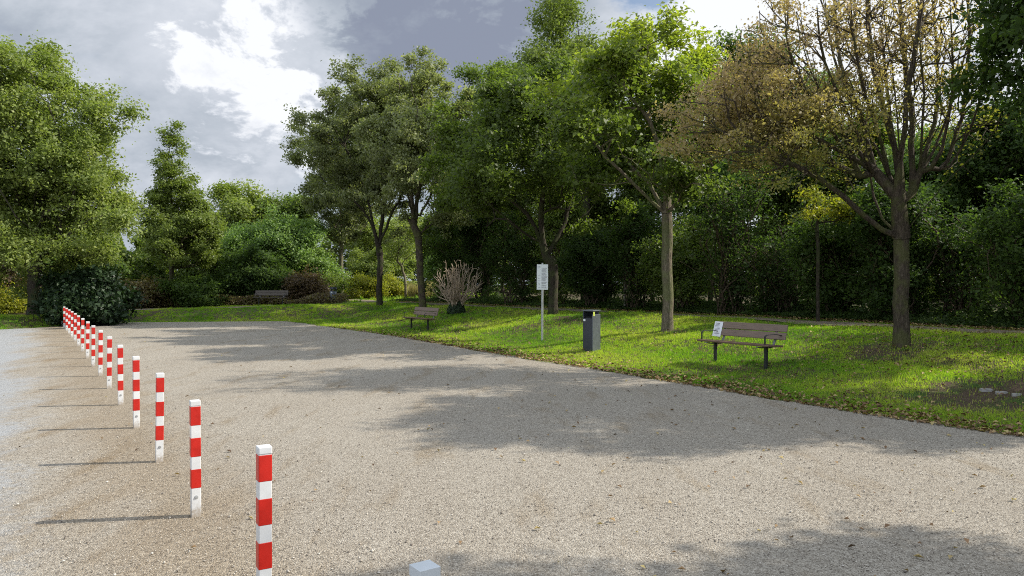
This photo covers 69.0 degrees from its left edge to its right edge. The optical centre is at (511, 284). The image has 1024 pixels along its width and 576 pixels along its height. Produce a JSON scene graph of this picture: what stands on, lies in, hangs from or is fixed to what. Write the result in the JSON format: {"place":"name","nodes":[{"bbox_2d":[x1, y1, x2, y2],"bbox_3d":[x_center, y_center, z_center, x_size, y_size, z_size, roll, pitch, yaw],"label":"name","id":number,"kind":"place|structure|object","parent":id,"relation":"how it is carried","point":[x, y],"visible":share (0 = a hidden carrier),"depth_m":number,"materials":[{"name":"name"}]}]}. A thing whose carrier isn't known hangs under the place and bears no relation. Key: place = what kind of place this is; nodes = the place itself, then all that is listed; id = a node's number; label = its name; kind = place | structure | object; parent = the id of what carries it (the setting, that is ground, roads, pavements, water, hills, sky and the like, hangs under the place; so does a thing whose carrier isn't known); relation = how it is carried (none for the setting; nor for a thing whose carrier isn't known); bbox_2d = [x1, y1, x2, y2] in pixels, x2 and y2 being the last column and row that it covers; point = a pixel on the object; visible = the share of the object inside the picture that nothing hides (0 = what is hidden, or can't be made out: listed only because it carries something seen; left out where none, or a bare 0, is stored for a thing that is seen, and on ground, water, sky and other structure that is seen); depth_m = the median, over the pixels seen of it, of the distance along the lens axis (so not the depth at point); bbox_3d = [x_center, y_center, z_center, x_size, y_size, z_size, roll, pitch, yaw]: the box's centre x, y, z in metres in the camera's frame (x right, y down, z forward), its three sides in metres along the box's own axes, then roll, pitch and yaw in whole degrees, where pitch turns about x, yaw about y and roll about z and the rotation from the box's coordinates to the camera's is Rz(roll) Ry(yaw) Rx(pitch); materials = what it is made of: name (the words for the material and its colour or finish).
{"place":"outdoors","nodes":[
{"label":"outdoors","id":0,"kind":"place"},
{"bbox_2d":[349,299,383,301],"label":"side path","id":1,"kind":"structure","parent":0,"point":[366,300],"depth_m":48.25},
{"bbox_2d":[0,287,1023,435],"bbox_3d":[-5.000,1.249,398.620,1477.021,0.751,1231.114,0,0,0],"label":"ground","id":2,"kind":"structure","parent":0,"point":[965,390],"depth_m":13.95,"materials":[{"name":"green plant"}]},
{"bbox_2d":[0,264,26,290],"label":"shrub","id":3,"kind":"object","parent":2,"relation":"on","point":[11,273],"visible":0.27,"depth_m":39.82,"materials":[{"name":"green plant"}]},
{"bbox_2d":[0,282,27,313],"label":"shrub","id":4,"kind":"object","parent":2,"relation":"on","point":[11,307],"visible":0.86,"depth_m":32.91,"materials":[{"name":"yellow plant"}]},
{"bbox_2d":[0,206,89,267],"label":"tree","id":5,"kind":"object","parent":2,"relation":"on","point":[56,223],"visible":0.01,"depth_m":59.55,"materials":[{"name":"green plant"}]},
{"bbox_2d":[16,253,141,292],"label":"shrub","id":6,"kind":"object","parent":2,"relation":"on","point":[122,267],"visible":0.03,"depth_m":44.44,"materials":[{"name":"green plant"}]},
{"bbox_2d":[0,30,161,315],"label":"tree","id":7,"kind":"object","parent":2,"relation":"on","point":[80,178],"visible":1,"depth_m":28.95,"materials":[{"name":"green plant"}]},
{"bbox_2d":[24,263,148,326],"bbox_3d":[-17.052,0.426,29.637,3.940,2.658,4.699,0,0,0],"label":"shrub","id":8,"kind":"object","parent":2,"relation":"on","point":[94,295],"visible":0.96,"depth_m":28.96,"materials":[{"name":"green plant"}]},
{"bbox_2d":[48,232,176,284],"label":"shrub","id":9,"kind":"object","parent":2,"relation":"on","point":[139,262],"visible":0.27,"depth_m":48.89,"materials":[{"name":"green plant"}]},
{"bbox_2d":[117,271,175,307],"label":"shrub","id":10,"kind":"object","parent":2,"relation":"on","point":[147,287],"visible":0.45,"depth_m":40.36,"materials":[{"name":"green plant"}]},
{"bbox_2d":[137,118,227,307],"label":"tree","id":11,"kind":"object","parent":2,"relation":"on","point":[183,225],"visible":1,"depth_m":40.76,"materials":[{"name":"green plant"}]},
{"bbox_2d":[133,205,233,249],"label":"tree","id":12,"kind":"object","parent":2,"relation":"on","point":[193,241],"visible":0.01,"depth_m":64.85,"materials":[{"name":"green plant"}]},
{"bbox_2d":[152,270,238,306],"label":"shrub","id":13,"kind":"object","parent":2,"relation":"on","point":[198,291],"visible":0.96,"depth_m":40.23,"materials":[{"name":"green plant"}]},
{"bbox_2d":[167,244,228,279],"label":"shrub","id":14,"kind":"object","parent":2,"relation":"on","point":[197,270],"visible":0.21,"depth_m":49.10,"materials":[{"name":"green plant"}]},
{"bbox_2d":[199,178,276,244],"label":"tree","id":15,"kind":"object","parent":2,"relation":"on","point":[234,205],"visible":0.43,"depth_m":61.57,"materials":[{"name":"green plant"}]},
{"bbox_2d":[129,292,349,307],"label":"bramble undergrowth","id":16,"kind":"object","parent":2,"relation":"on","point":[324,298],"visible":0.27,"depth_m":40.65,"materials":[{"name":"green plant"}]},
{"bbox_2d":[208,242,299,304],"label":"shrub","id":17,"kind":"object","parent":2,"relation":"on","point":[249,270],"visible":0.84,"depth_m":41.61,"materials":[{"name":"green plant"}]},
{"bbox_2d":[253,290,287,304],"bbox_3d":[-12.850,0.744,39.696,1.728,0.884,0.577,0,0,-4],"label":"park bench","id":18,"kind":"object","parent":2,"relation":"on","point":[283,293],"visible":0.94,"depth_m":39.88,"materials":[{"name":"grey wood"}]},
{"bbox_2d":[218,202,336,289],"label":"shrub","id":19,"kind":"object","parent":2,"relation":"on","point":[283,236],"visible":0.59,"depth_m":46.56,"materials":[{"name":"green plant"}]},
{"bbox_2d":[240,188,322,255],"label":"tree","id":20,"kind":"object","parent":2,"relation":"on","point":[288,204],"visible":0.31,"depth_m":62.91,"materials":[{"name":"green plant"}]},
{"bbox_2d":[278,264,334,300],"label":"shrub","id":21,"kind":"object","parent":2,"relation":"on","point":[302,285],"visible":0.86,"depth_m":41.66,"materials":[{"name":"brown plant"}]},
{"bbox_2d":[278,241,350,279],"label":"shrub","id":22,"kind":"object","parent":2,"relation":"on","point":[322,261],"visible":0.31,"depth_m":47.73,"materials":[{"name":"green plant"}]},
{"bbox_2d":[315,264,353,297],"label":"shrub","id":23,"kind":"object","parent":2,"relation":"on","point":[339,283],"visible":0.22,"depth_m":43.83,"materials":[{"name":"green plant"}]},
{"bbox_2d":[279,115,398,296],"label":"tree","id":24,"kind":"object","parent":2,"relation":"on","point":[350,224],"visible":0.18,"depth_m":49.55,"materials":[{"name":"green plant"}]},
{"bbox_2d":[280,54,431,305],"bbox_3d":[-7.787,-4.971,37.447,8.794,12.271,11.520,0,0,0],"label":"tree","id":25,"kind":"object","parent":2,"relation":"on","point":[347,170],"visible":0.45,"depth_m":35.51,"materials":[{"name":"green plant"}]},
{"bbox_2d":[343,270,392,298],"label":"shrub","id":26,"kind":"object","parent":2,"relation":"on","point":[362,286],"visible":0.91,"depth_m":55.39,"materials":[{"name":"green plant"}]},
{"bbox_2d":[0,301,742,339],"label":"lawn grass","id":27,"kind":"structure","parent":2,"relation":"on","point":[505,325],"depth_m":29.60,"materials":[{"name":"green plant"}]},
{"bbox_2d":[335,210,426,275],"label":"tree","id":28,"kind":"object","parent":2,"relation":"on","point":[365,242],"visible":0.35,"depth_m":70.00,"materials":[{"name":"green plant"}]},
{"bbox_2d":[345,245,416,285],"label":"shrub","id":29,"kind":"object","parent":2,"relation":"on","point":[367,265],"visible":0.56,"depth_m":63.43,"materials":[{"name":"green plant"}]},
{"bbox_2d":[383,270,407,297],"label":"shrub","id":30,"kind":"object","parent":2,"relation":"on","point":[396,289],"visible":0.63,"depth_m":57.59,"materials":[{"name":"yellow plant"}]},
{"bbox_2d":[369,213,425,297],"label":"young tree","id":31,"kind":"object","parent":2,"relation":"on","point":[398,253],"visible":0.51,"depth_m":55.05,"materials":[{"name":"green plant"}]},
{"bbox_2d":[347,45,478,306],"bbox_3d":[-4.036,-4.661,32.701,5.935,11.795,9.402,0,0,0],"label":"tree","id":32,"kind":"object","parent":2,"relation":"on","point":[406,144],"visible":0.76,"depth_m":31.25,"materials":[{"name":"green plant"}]},
{"bbox_2d":[327,292,498,302],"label":"meadow grass","id":33,"kind":"structure","parent":2,"relation":"on","point":[385,298],"depth_m":50.46,"materials":[{"name":"plant"}]},
{"bbox_2d":[405,281,434,297],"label":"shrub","id":34,"kind":"object","parent":2,"relation":"on","point":[412,290],"visible":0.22,"depth_m":54.14,"materials":[{"name":"beige plant"}]},
{"bbox_2d":[402,307,438,330],"bbox_3d":[-3.192,1.233,25.958,0.577,0.884,1.728,0,0,-35],"label":"park bench","id":35,"kind":"object","parent":2,"relation":"on","point":[423,310],"visible":0.92,"depth_m":25.93,"materials":[{"name":"brown wood"}]},
{"bbox_2d":[412,210,435,277],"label":"tree","id":36,"kind":"object","parent":2,"relation":"on","point":[425,253],"depth_m":77.94,"materials":[{"name":"green plant"}]},
{"bbox_2d":[423,247,444,295],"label":"shrub","id":37,"kind":"object","parent":2,"relation":"on","point":[428,270],"visible":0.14,"depth_m":51.71,"materials":[{"name":"green plant"}]},
{"bbox_2d":[408,210,468,254],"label":"tree","id":38,"kind":"object","parent":2,"relation":"on","point":[431,229],"visible":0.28,"depth_m":43.26,"materials":[{"name":"green plant"}]},
{"bbox_2d":[416,233,479,298],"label":"shrub","id":39,"kind":"object","parent":2,"relation":"on","point":[449,255],"visible":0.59,"depth_m":39.68,"materials":[{"name":"green plant"}]},
{"bbox_2d":[432,260,484,313],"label":"bare shrub","id":40,"kind":"object","parent":2,"relation":"on","point":[457,300],"visible":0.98,"depth_m":29.79,"materials":[{"name":"grey plant"}]},
{"bbox_2d":[436,55,519,296],"bbox_3d":[-2.096,-5.451,40.585,6.509,13.091,8.509,0,0,0],"label":"tree","id":41,"kind":"object","parent":2,"relation":"on","point":[472,74],"visible":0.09,"depth_m":37.73,"materials":[{"name":"green plant"}]},
{"bbox_2d":[452,205,507,298],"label":"shrub","id":42,"kind":"object","parent":2,"relation":"on","point":[473,246],"visible":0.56,"depth_m":38.17,"materials":[{"name":"green plant"}]},
{"bbox_2d":[464,207,537,293],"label":"tree","id":43,"kind":"object","parent":2,"relation":"on","point":[502,226],"visible":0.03,"depth_m":41.59,"materials":[{"name":"green plant"}]},
{"bbox_2d":[3,181,1009,303],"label":"woodland","id":44,"kind":"object","parent":2,"relation":"on","point":[324,246],"visible":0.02,"depth_m":81.59,"materials":[{"name":"green plant"}]},
{"bbox_2d":[0,321,1023,575],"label":"gravel court","id":45,"kind":"object","parent":2,"relation":"on","point":[50,371],"visible":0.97,"depth_m":6.49,"materials":[{"name":"beige gravel"}]},
{"bbox_2d":[63,307,64,328],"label":"bollard","id":46,"kind":"object","parent":45,"relation":"on","point":[63,317],"visible":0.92,"depth_m":27.27,"materials":[{"name":"metal"}]},
{"bbox_2d":[66,308,67,330],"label":"bollard","id":47,"kind":"object","parent":45,"relation":"on","point":[66,319],"visible":0.99,"depth_m":25.71,"materials":[{"name":"metal"}]},
{"bbox_2d":[68,309,70,333],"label":"bollard","id":48,"kind":"object","parent":45,"relation":"on","point":[69,311],"visible":0.98,"depth_m":24.12,"materials":[{"name":"metal"}]},
{"bbox_2d":[71,311,72,337],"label":"bollard","id":49,"kind":"object","parent":45,"relation":"on","point":[71,324],"visible":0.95,"depth_m":22.54,"materials":[{"name":"metal"}]},
{"bbox_2d":[74,313,76,341],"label":"bollard","id":50,"kind":"object","parent":45,"relation":"on","point":[75,318],"visible":0.94,"depth_m":20.95,"materials":[{"name":"metal"}]},
{"bbox_2d":[77,315,79,345],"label":"bollard","id":51,"kind":"object","parent":45,"relation":"on","point":[78,330],"visible":0.92,"depth_m":19.37,"materials":[{"name":"metal"}]},
{"bbox_2d":[81,318,83,351],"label":"bollard","id":52,"kind":"object","parent":45,"relation":"on","point":[82,334],"visible":0.98,"depth_m":17.79,"materials":[{"name":"metal"}]},
{"bbox_2d":[86,321,89,358],"bbox_3d":[-9.248,1.214,16.234,0.067,0.830,0.071,1,0,-33],"label":"bollard","id":53,"kind":"object","parent":45,"relation":"on","point":[87,337],"visible":0.94,"depth_m":16.21,"materials":[{"name":"metal"}]},
{"bbox_2d":[91,325,94,366],"bbox_3d":[-8.237,1.214,14.654,0.067,0.830,0.071,0,0,-31],"label":"bollard","id":54,"kind":"object","parent":45,"relation":"on","point":[92,345],"visible":0.94,"depth_m":14.63,"materials":[{"name":"metal"}]},
{"bbox_2d":[98,330,102,375],"bbox_3d":[-7.221,1.214,13.070,0.067,0.830,0.071,0,0,-34],"label":"bollard","id":55,"kind":"object","parent":45,"relation":"on","point":[100,350],"visible":0.94,"depth_m":13.04,"materials":[{"name":"metal"}]},
{"bbox_2d":[107,336,111,388],"bbox_3d":[-6.211,1.214,11.492,0.067,0.830,0.071,1,-1,-30],"label":"bollard","id":56,"kind":"object","parent":45,"relation":"on","point":[109,361],"visible":0.91,"depth_m":11.47,"materials":[{"name":"metal"}]},
{"bbox_2d":[117,345,122,404],"bbox_3d":[-5.208,1.214,9.906,0.067,0.830,0.071,0,0,-32],"label":"bollard","id":57,"kind":"object","parent":45,"relation":"on","point":[120,371],"visible":0.93,"depth_m":9.88,"materials":[{"name":"metal"}]},
{"bbox_2d":[132,356,139,428],"bbox_3d":[-4.199,1.214,8.322,0.067,0.830,0.071,0,1,-34],"label":"bollard","id":58,"kind":"object","parent":45,"relation":"on","point":[136,388],"visible":0.89,"depth_m":8.30,"materials":[{"name":"metal"}]},
{"bbox_2d":[155,373,163,462],"bbox_3d":[-3.190,1.214,6.745,0.067,0.830,0.072,1,0,-30],"label":"bollard","id":59,"kind":"object","parent":45,"relation":"on","point":[159,421],"visible":0.92,"depth_m":6.72,"materials":[{"name":"metal"}]},
{"bbox_2d":[189,399,200,517],"bbox_3d":[-2.193,1.214,5.160,0.067,0.830,0.071,0,0,-30],"label":"bollard","id":60,"kind":"object","parent":45,"relation":"on","point":[195,451],"visible":0.93,"depth_m":5.13,"materials":[{"name":"metal"}]},
{"bbox_2d":[256,444,271,575],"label":"bollard","id":61,"kind":"object","parent":45,"relation":"on","point":[264,510],"visible":1,"depth_m":3.67,"materials":[{"name":"metal"}]},
{"bbox_2d":[409,560,440,575],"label":"bollard","id":62,"kind":"object","parent":45,"relation":"on","point":[427,568],"visible":1,"depth_m":2.11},
{"bbox_2d":[0,402,1023,575],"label":"loose pebbles","id":63,"kind":"object","parent":45,"relation":"on","point":[372,550],"visible":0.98,"depth_m":5.56,"materials":[{"name":"beige gravel"}]},
{"bbox_2d":[3,301,1023,575],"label":"fallen leaves","id":64,"kind":"object","parent":2,"relation":"on","point":[781,393],"visible":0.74,"depth_m":12.35,"materials":[{"name":"brown plant"}]},
{"bbox_2d":[473,209,554,305],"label":"shrub","id":65,"kind":"object","parent":2,"relation":"on","point":[514,245],"visible":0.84,"depth_m":33.92,"materials":[{"name":"green plant"}]},
{"bbox_2d":[411,49,644,314],"bbox_3d":[0.746,-3.580,25.258,8.075,9.483,10.469,0,0,0],"label":"maple tree","id":66,"kind":"object","parent":2,"relation":"on","point":[476,174],"visible":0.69,"depth_m":22.67,"materials":[{"name":"green plant"}]},
{"bbox_2d":[501,169,580,294],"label":"tree","id":67,"kind":"object","parent":2,"relation":"on","point":[532,198],"visible":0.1,"depth_m":37.65,"materials":[{"name":"green plant"}]},
{"bbox_2d":[537,263,547,339],"bbox_3d":[0.815,0.503,20.033,0.301,2.183,0.073,0,0,6],"label":"notice sign","id":68,"kind":"object","parent":2,"relation":"on","point":[542,277],"visible":0.98,"depth_m":20.00,"materials":[{"name":"metal"}]},
{"bbox_2d":[521,187,597,303],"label":"tree","id":69,"kind":"object","parent":2,"relation":"on","point":[552,224],"visible":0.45,"depth_m":32.05,"materials":[{"name":"green plant"}]},
{"bbox_2d":[501,0,628,299],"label":"tree","id":70,"kind":"object","parent":2,"relation":"on","point":[560,15],"visible":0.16,"depth_m":31.23,"materials":[{"name":"green plant"}]},
{"bbox_2d":[129,302,1023,333],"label":"footpath","id":71,"kind":"structure","parent":2,"relation":"on","point":[826,322],"depth_m":19.06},
{"bbox_2d":[329,287,336,301],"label":"litter bin","id":72,"kind":"object","parent":71,"relation":"on","point":[332,292],"visible":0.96,"depth_m":40.87,"materials":[{"name":"grey metal"}]},
{"bbox_2d":[539,181,630,246],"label":"tree","id":73,"kind":"object","parent":2,"relation":"on","point":[604,210],"visible":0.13,"depth_m":34.03,"materials":[{"name":"green plant"}]},
{"bbox_2d":[553,224,628,305],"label":"shrub","id":74,"kind":"object","parent":2,"relation":"on","point":[591,278],"visible":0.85,"depth_m":28.96,"materials":[{"name":"green plant"}]},
{"bbox_2d":[582,310,600,351],"bbox_3d":[1.865,1.082,17.477,0.307,0.988,0.301,0,0,43],"label":"litter bin","id":75,"kind":"object","parent":2,"relation":"on","point":[591,330],"visible":0.94,"depth_m":17.38,"materials":[{"name":"metal"}]},
{"bbox_2d":[522,0,745,331],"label":"maple tree","id":76,"kind":"object","parent":2,"relation":"on","point":[625,67],"visible":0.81,"depth_m":18.43,"materials":[{"name":"green plant"}]},
{"bbox_2d":[599,192,675,307],"bbox_3d":[4.690,-1.135,27.307,2.869,4.456,2.740,0,0,30],"label":"shrub","id":77,"kind":"object","parent":2,"relation":"on","point":[631,230],"visible":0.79,"depth_m":27.02,"materials":[{"name":"green plant"}]},
{"bbox_2d":[606,157,683,300],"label":"tree","id":78,"kind":"object","parent":2,"relation":"on","point":[626,192],"visible":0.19,"depth_m":32.06,"materials":[{"name":"green plant"}]},
{"bbox_2d":[626,211,738,311],"bbox_3d":[5.915,-0.729,25.714,4.299,3.632,3.269,0,0,0],"label":"shrub","id":79,"kind":"object","parent":2,"relation":"on","point":[685,287],"visible":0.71,"depth_m":25.25,"materials":[{"name":"green plant"}]},
{"bbox_2d":[650,153,754,303],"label":"tree","id":80,"kind":"object","parent":2,"relation":"on","point":[687,207],"visible":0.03,"depth_m":29.65,"materials":[{"name":"green plant"}]},
{"bbox_2d":[389,293,1023,329],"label":"undergrowth","id":81,"kind":"object","parent":2,"relation":"on","point":[939,317],"visible":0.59,"depth_m":21.66,"materials":[{"name":"green plant"}]},
{"bbox_2d":[676,165,784,315],"bbox_3d":[6.574,-1.325,23.196,3.508,4.860,3.168,0,0,38],"label":"shrub","id":82,"kind":"object","parent":2,"relation":"on","point":[724,286],"visible":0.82,"depth_m":23.05,"materials":[{"name":"green plant"}]},
{"bbox_2d":[697,321,787,368],"bbox_3d":[4.315,1.168,14.038,0.577,0.884,1.728,0,0,-31],"label":"park bench","id":83,"kind":"object","parent":2,"relation":"on","point":[775,335],"visible":0.93,"depth_m":13.97,"materials":[{"name":"brown wood"}]},
{"bbox_2d":[712,321,722,336],"bbox_3d":[4.086,0.876,14.796,0.006,0.300,0.215,17,-7,-30],"label":"notice sheet","id":84,"kind":"object","parent":83,"relation":"attached to","point":[718,325],"visible":1,"depth_m":14.79,"materials":[{"name":"white paper"}]},
{"bbox_2d":[695,141,798,302],"bbox_3d":[9.192,-2.405,28.088,4.880,6.999,4.880,0,0,-15],"label":"tree","id":85,"kind":"object","parent":2,"relation":"on","point":[723,167],"visible":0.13,"depth_m":27.20,"materials":[{"name":"green plant"}]},
{"bbox_2d":[720,207,825,315],"bbox_3d":[8.266,-0.637,22.675,3.618,3.464,3.407,0,0,19],"label":"shrub","id":86,"kind":"object","parent":2,"relation":"on","point":[778,292],"visible":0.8,"depth_m":22.40,"materials":[{"name":"green plant"}]},
{"bbox_2d":[703,24,859,296],"bbox_3d":[9.976,-4.601,30.879,8.244,11.392,8.685,0,0,-43],"label":"tree","id":87,"kind":"object","parent":2,"relation":"on","point":[728,40],"visible":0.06,"depth_m":28.43,"materials":[{"name":"green plant"}]},
{"bbox_2d":[736,114,884,241],"bbox_3d":[10.350,-2.455,25.890,4.664,7.100,4.976,0,0,0],"label":"tree","id":88,"kind":"object","parent":2,"relation":"on","point":[786,205],"visible":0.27,"depth_m":25.05,"materials":[{"name":"green plant"}]},
{"bbox_2d":[783,184,863,320],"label":"young tree","id":89,"kind":"object","parent":2,"relation":"on","point":[837,206],"visible":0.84,"depth_m":19.16,"materials":[{"name":"green plant"}]},
{"bbox_2d":[772,187,891,319],"bbox_3d":[9.107,-0.840,20.743,3.371,3.895,3.496,0,0,0],"label":"shrub","id":90,"kind":"object","parent":2,"relation":"on","point":[832,251],"visible":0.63,"depth_m":20.53,"materials":[{"name":"green plant"}]},
{"bbox_2d":[645,0,1020,347],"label":"maple tree","id":91,"kind":"object","parent":2,"relation":"on","point":[790,123],"visible":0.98,"depth_m":13.45,"materials":[{"name":"brown plant"}]},
{"bbox_2d":[797,110,942,306],"bbox_3d":[12.501,-2.451,25.104,5.318,7.092,4.512,0,0,34],"label":"tree","id":92,"kind":"object","parent":2,"relation":"on","point":[876,156],"visible":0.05,"depth_m":24.19,"materials":[{"name":"green plant"}]},
{"bbox_2d":[826,168,990,318],"bbox_3d":[9.986,-1.024,19.172,3.906,4.233,3.286,0,0,-19],"label":"shrub","id":93,"kind":"object","parent":2,"relation":"on","point":[882,297],"visible":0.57,"depth_m":18.70,"materials":[{"name":"green plant"}]},
{"bbox_2d":[864,116,1023,314],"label":"tree","id":94,"kind":"object","parent":2,"relation":"on","point":[956,198],"visible":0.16,"depth_m":21.87,"materials":[{"name":"green plant"}]},
{"bbox_2d":[891,202,1011,322],"bbox_3d":[11.269,-0.487,18.828,2.989,3.171,3.050,0,0,-31],"label":"shrub","id":95,"kind":"object","parent":2,"relation":"on","point":[951,280],"visible":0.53,"depth_m":18.38,"materials":[{"name":"green plant"}]},
{"bbox_2d":[928,91,1023,302],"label":"tree","id":96,"kind":"object","parent":2,"relation":"on","point":[979,169],"visible":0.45,"depth_m":20.75,"materials":[{"name":"green plant"}]},
{"bbox_2d":[931,0,1023,139],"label":"tree","id":97,"kind":"object","parent":2,"relation":"on","point":[1003,38],"visible":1,"depth_m":11.64,"materials":[{"name":"green plant"}]},
{"bbox_2d":[937,168,1023,324],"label":"shrub","id":98,"kind":"object","parent":2,"relation":"on","point":[1007,243],"visible":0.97,"depth_m":16.48,"materials":[{"name":"green plant"}]},
{"bbox_2d":[979,388,992,391],"bbox_3d":[6.649,1.488,10.440,0.189,0.058,0.144,0,0,23],"label":"flat stone","id":99,"kind":"object","parent":2,"relation":"on","point":[985,390],"visible":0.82,"depth_m":10.39,"materials":[{"name":"grey stone"}]},
{"bbox_2d":[995,391,1007,393],"bbox_3d":[6.736,1.499,10.258,0.166,0.058,0.120,0,0,13],"label":"flat stone","id":100,"kind":"object","parent":2,"relation":"on","point":[1004,392],"visible":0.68,"depth_m":10.23,"materials":[{"name":"grey stone"}]},
{"bbox_2d":[0,0,1023,285],"label":"sky","id":101,"kind":"structure","parent":0,"point":[227,70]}
]}

